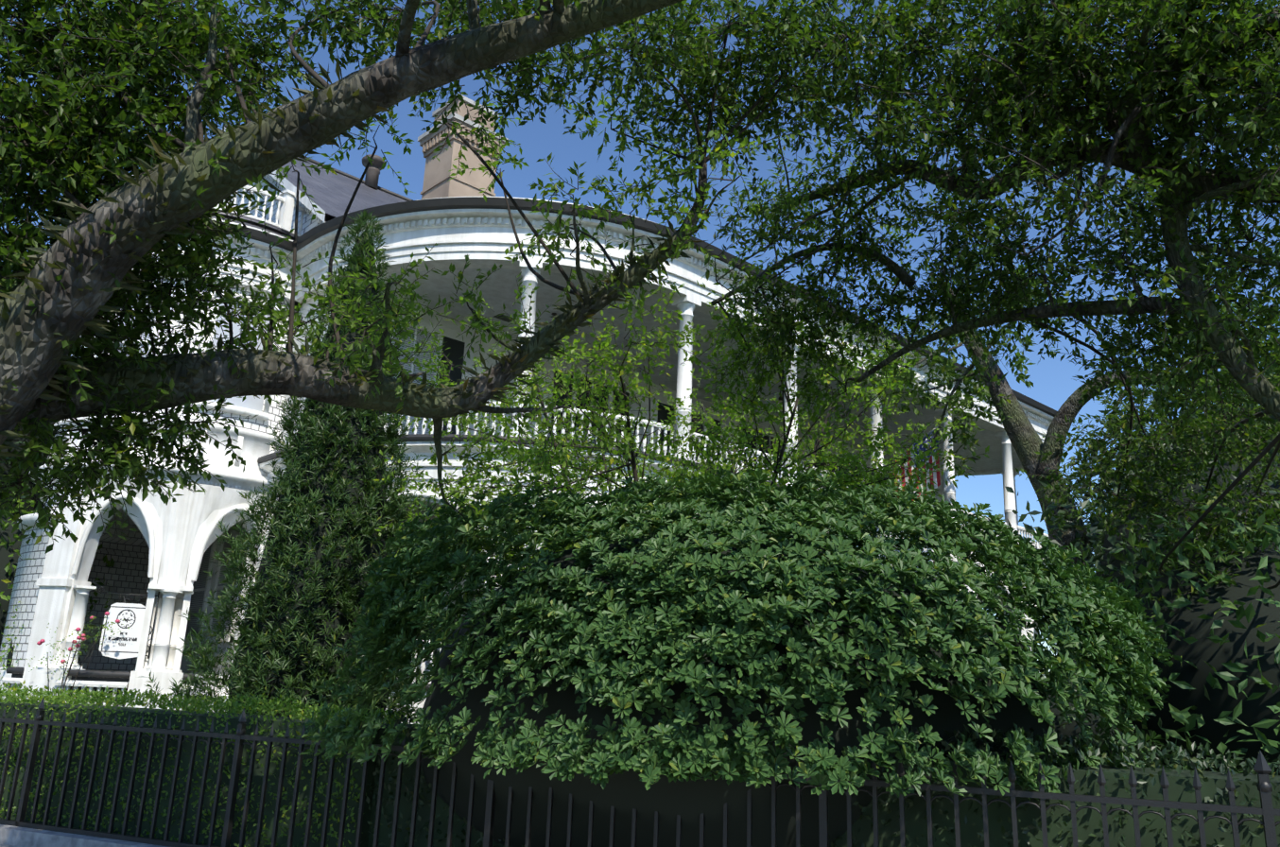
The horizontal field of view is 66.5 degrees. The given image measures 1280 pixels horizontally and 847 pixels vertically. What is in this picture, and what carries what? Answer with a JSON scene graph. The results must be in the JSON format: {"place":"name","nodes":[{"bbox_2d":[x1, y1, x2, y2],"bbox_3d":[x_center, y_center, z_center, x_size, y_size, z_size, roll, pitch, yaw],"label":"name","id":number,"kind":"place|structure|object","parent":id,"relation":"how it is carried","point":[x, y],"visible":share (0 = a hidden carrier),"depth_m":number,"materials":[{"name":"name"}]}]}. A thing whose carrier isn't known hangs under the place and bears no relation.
{"place":"outdoors","nodes":[
{"label":"outdoors","id":0,"kind":"place"},
{"bbox_2d":[0,844,17,846],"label":"sidewalk","id":1,"kind":"structure","parent":0,"point":[2,845],"depth_m":8.79,"materials":[{"name":"concrete"}]},
{"bbox_2d":[5,638,15,667],"bbox_3d":[-12.124,4.832,19.358,0.783,2.148,0.780,16,-20,-41],"label":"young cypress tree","id":2,"kind":"object","parent":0,"point":[10,655],"depth_m":19.10,"materials":[{"name":"green plant"}]},
{"bbox_2d":[0,513,23,648],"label":"tree","id":3,"kind":"object","parent":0,"point":[5,559],"visible":0.02,"depth_m":21.36,"materials":[{"name":"green plant"}]},
{"bbox_2d":[0,419,61,515],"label":"cedar tree","id":4,"kind":"object","parent":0,"point":[25,504],"depth_m":23.55,"materials":[{"name":"green plant"}]},
{"bbox_2d":[1,354,68,516],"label":"leaves","id":5,"kind":"object","parent":4,"relation":"attached to","point":[37,464],"depth_m":22.98,"materials":[{"name":"green plant"}]},
{"bbox_2d":[47,623,104,703],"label":"rose canes","id":6,"kind":"object","parent":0,"point":[62,685],"visible":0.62,"depth_m":17.94,"materials":[{"name":"plant"}]},
{"bbox_2d":[15,592,129,680],"bbox_3d":[-10.341,3.923,18.082,1.668,1.664,1.608,16,-20,-41],"label":"rose","id":7,"kind":"object","parent":6,"relation":"attached to","point":[79,634],"depth_m":18.03,"materials":[{"name":"green plant"}]},
{"bbox_2d":[0,0,1279,669],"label":"oak","id":8,"kind":"object","parent":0,"point":[389,38],"depth_m":6.94,"materials":[{"name":"plant"}]},
{"bbox_2d":[0,55,707,456],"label":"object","id":9,"kind":"object","parent":8,"relation":"attached to","point":[51,232],"visible":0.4,"depth_m":5.53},
{"bbox_2d":[87,60,928,559],"bbox_3d":[-0.278,-1.112,7.779,6.967,4.556,4.110,16,-20,-41],"label":"tree foliage","id":10,"kind":"object","parent":8,"relation":"attached to","point":[411,304],"visible":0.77,"depth_m":7.38,"materials":[{"name":"green plant"}]},
{"bbox_2d":[0,0,1279,676],"label":"sky","id":11,"kind":"structure","parent":0,"point":[1053,381],"materials":[{"name":"blue"}]},
{"bbox_2d":[363,282,990,624],"bbox_3d":[0.545,1.431,11.554,7.044,6.497,7.565,16,-20,-41],"label":"crepe myrtle","id":12,"kind":"object","parent":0,"point":[513,452],"depth_m":10.35,"materials":[{"name":"green plant"}]},
{"bbox_2d":[367,725,1279,846],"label":"fence hedge","id":13,"kind":"object","parent":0,"point":[916,822],"visible":0.2,"depth_m":6.26,"materials":[{"name":"green plant"}]},
{"bbox_2d":[1076,487,1113,571],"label":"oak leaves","id":14,"kind":"object","parent":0,"point":[1080,503],"depth_m":38.96,"materials":[{"name":"green plant"}]},
{"bbox_2d":[1046,676,1146,765],"bbox_3d":[6.664,4.075,12.956,3.494,1.972,3.514,16,-20,-41],"label":"garden shrub","id":15,"kind":"object","parent":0,"point":[1068,730],"depth_m":12.11,"materials":[{"name":"green plant"}]},
{"bbox_2d":[996,395,1279,661],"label":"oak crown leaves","id":16,"kind":"object","parent":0,"point":[1092,560],"visible":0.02,"depth_m":18.53,"materials":[{"name":"green plant"}]},
{"bbox_2d":[1096,458,1279,598],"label":"shrub","id":17,"kind":"object","parent":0,"point":[1115,562],"visible":0.04,"depth_m":17.71,"materials":[{"name":"green plant"}]},
{"bbox_2d":[1115,546,1279,775],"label":"magnolia tree","id":18,"kind":"object","parent":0,"point":[1201,651],"visible":0.4,"depth_m":8.18,"materials":[{"name":"green plant"}]},
{"bbox_2d":[1134,417,1269,466],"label":"leaves","id":19,"kind":"object","parent":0,"point":[1184,449],"depth_m":30.90,"materials":[{"name":"green plant"}]},
{"bbox_2d":[1072,389,1256,570],"bbox_3d":[20.379,2.638,31.809,13.561,9.968,13.067,16,-20,-41],"label":"tree","id":20,"kind":"object","parent":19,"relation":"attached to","point":[1101,423],"visible":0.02,"depth_m":33.39,"materials":[{"name":"green plant"}]},
{"label":"ground","id":21,"kind":"structure","parent":0,"visible":0},
{"bbox_2d":[0,601,23,689],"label":"leaves","id":22,"kind":"object","parent":21,"relation":"on","point":[4,645],"visible":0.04,"depth_m":19.12,"materials":[{"name":"green plant"}]},
{"bbox_2d":[0,474,114,660],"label":"tree","id":23,"kind":"object","parent":21,"relation":"on","point":[105,559],"visible":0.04,"depth_m":21.95,"materials":[{"name":"green plant"}]},
{"bbox_2d":[0,824,168,846],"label":"curb","id":24,"kind":"structure","parent":21,"relation":"on","point":[17,836],"depth_m":8.67,"materials":[{"name":"concrete"}]},
{"bbox_2d":[0,697,1279,846],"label":"iron fence","id":25,"kind":"object","parent":24,"relation":"on","point":[1267,811],"visible":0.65,"depth_m":7.71,"materials":[{"name":"black metal"}]},
{"bbox_2d":[0,699,413,846],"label":"hedge","id":26,"kind":"object","parent":21,"relation":"on","point":[299,830],"depth_m":8.76,"materials":[{"name":"green plant"}]},
{"bbox_2d":[0,680,420,846],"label":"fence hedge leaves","id":27,"kind":"object","parent":26,"relation":"attached to","point":[99,697],"visible":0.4,"depth_m":9.03,"materials":[{"name":"green plant"}]},
{"bbox_2d":[192,674,228,711],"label":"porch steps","id":28,"kind":"structure","parent":21,"relation":"on","point":[222,690],"depth_m":18.49,"materials":[{"name":"white paint"}]},
{"bbox_2d":[228,229,389,721],"bbox_3d":[-4.495,0.981,14.396,2.189,8.450,2.134,16,-20,-41],"label":"podocarpus tree","id":29,"kind":"object","parent":21,"relation":"on","point":[341,618],"visible":0.12,"depth_m":13.42,"materials":[{"name":"green plant"}]},
{"bbox_2d":[143,208,438,724],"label":"podocarpus leaves","id":30,"kind":"object","parent":29,"relation":"attached to","point":[289,424],"visible":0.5,"depth_m":13.35,"materials":[{"name":"green plant"}]},
{"bbox_2d":[0,93,1057,724],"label":"house","id":31,"kind":"structure","parent":21,"relation":"on","point":[166,551],"depth_m":20.93,"materials":[{"name":"white paint"}]},
{"bbox_2d":[97,586,159,658],"bbox_3d":[-9.970,3.838,18.839,1.130,1.330,0.027,5,-15,-11],"label":"iron sign bracket","id":32,"kind":"object","parent":31,"relation":"attached to","point":[152,630],"visible":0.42,"depth_m":18.93,"materials":[{"name":"black"}]},
{"bbox_2d":[98,603,145,659],"bbox_3d":[-9.934,4.001,18.804,0.780,1.060,0.030,5,-15,-11],"label":"inn sign","id":33,"kind":"object","parent":32,"relation":"hanging from","point":[123,642],"visible":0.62,"depth_m":18.78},
{"bbox_2d":[893,430,940,516],"bbox_3d":[7.056,1.251,24.819,0.616,2.420,1.034,16,-20,-41],"label":"flag","id":34,"kind":"object","parent":31,"relation":"attached to","point":[936,477],"visible":0.31,"depth_m":24.85,"materials":[{"name":"fabric"}]},
{"bbox_2d":[420,530,1050,846],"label":"pittosporum shrub","id":35,"kind":"object","parent":21,"relation":"on","point":[625,793],"visible":0.25,"depth_m":6.91,"materials":[{"name":"green plant"}]},
{"bbox_2d":[299,467,1173,801],"bbox_3d":[0.815,1.629,8.200,6.531,2.458,4.377,-2,-16,17],"label":"pittosporum","id":36,"kind":"object","parent":35,"relation":"attached to","point":[1088,615],"visible":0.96,"depth_m":6.50,"materials":[{"name":"green plant"}]},
{"bbox_2d":[359,709,1279,846],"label":"hedge leaves","id":37,"kind":"object","parent":21,"relation":"on","point":[1248,764],"visible":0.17,"depth_m":6.33,"materials":[{"name":"green plant"}]},
{"bbox_2d":[1038,641,1148,767],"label":"shrub leaves","id":38,"kind":"object","parent":21,"relation":"on","point":[1061,718],"depth_m":11.78,"materials":[{"name":"green plant"}]},
{"bbox_2d":[1026,492,1279,774],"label":"magnolia","id":39,"kind":"object","parent":21,"relation":"on","point":[1184,715],"visible":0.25,"depth_m":8.21,"materials":[{"name":"green plant"}]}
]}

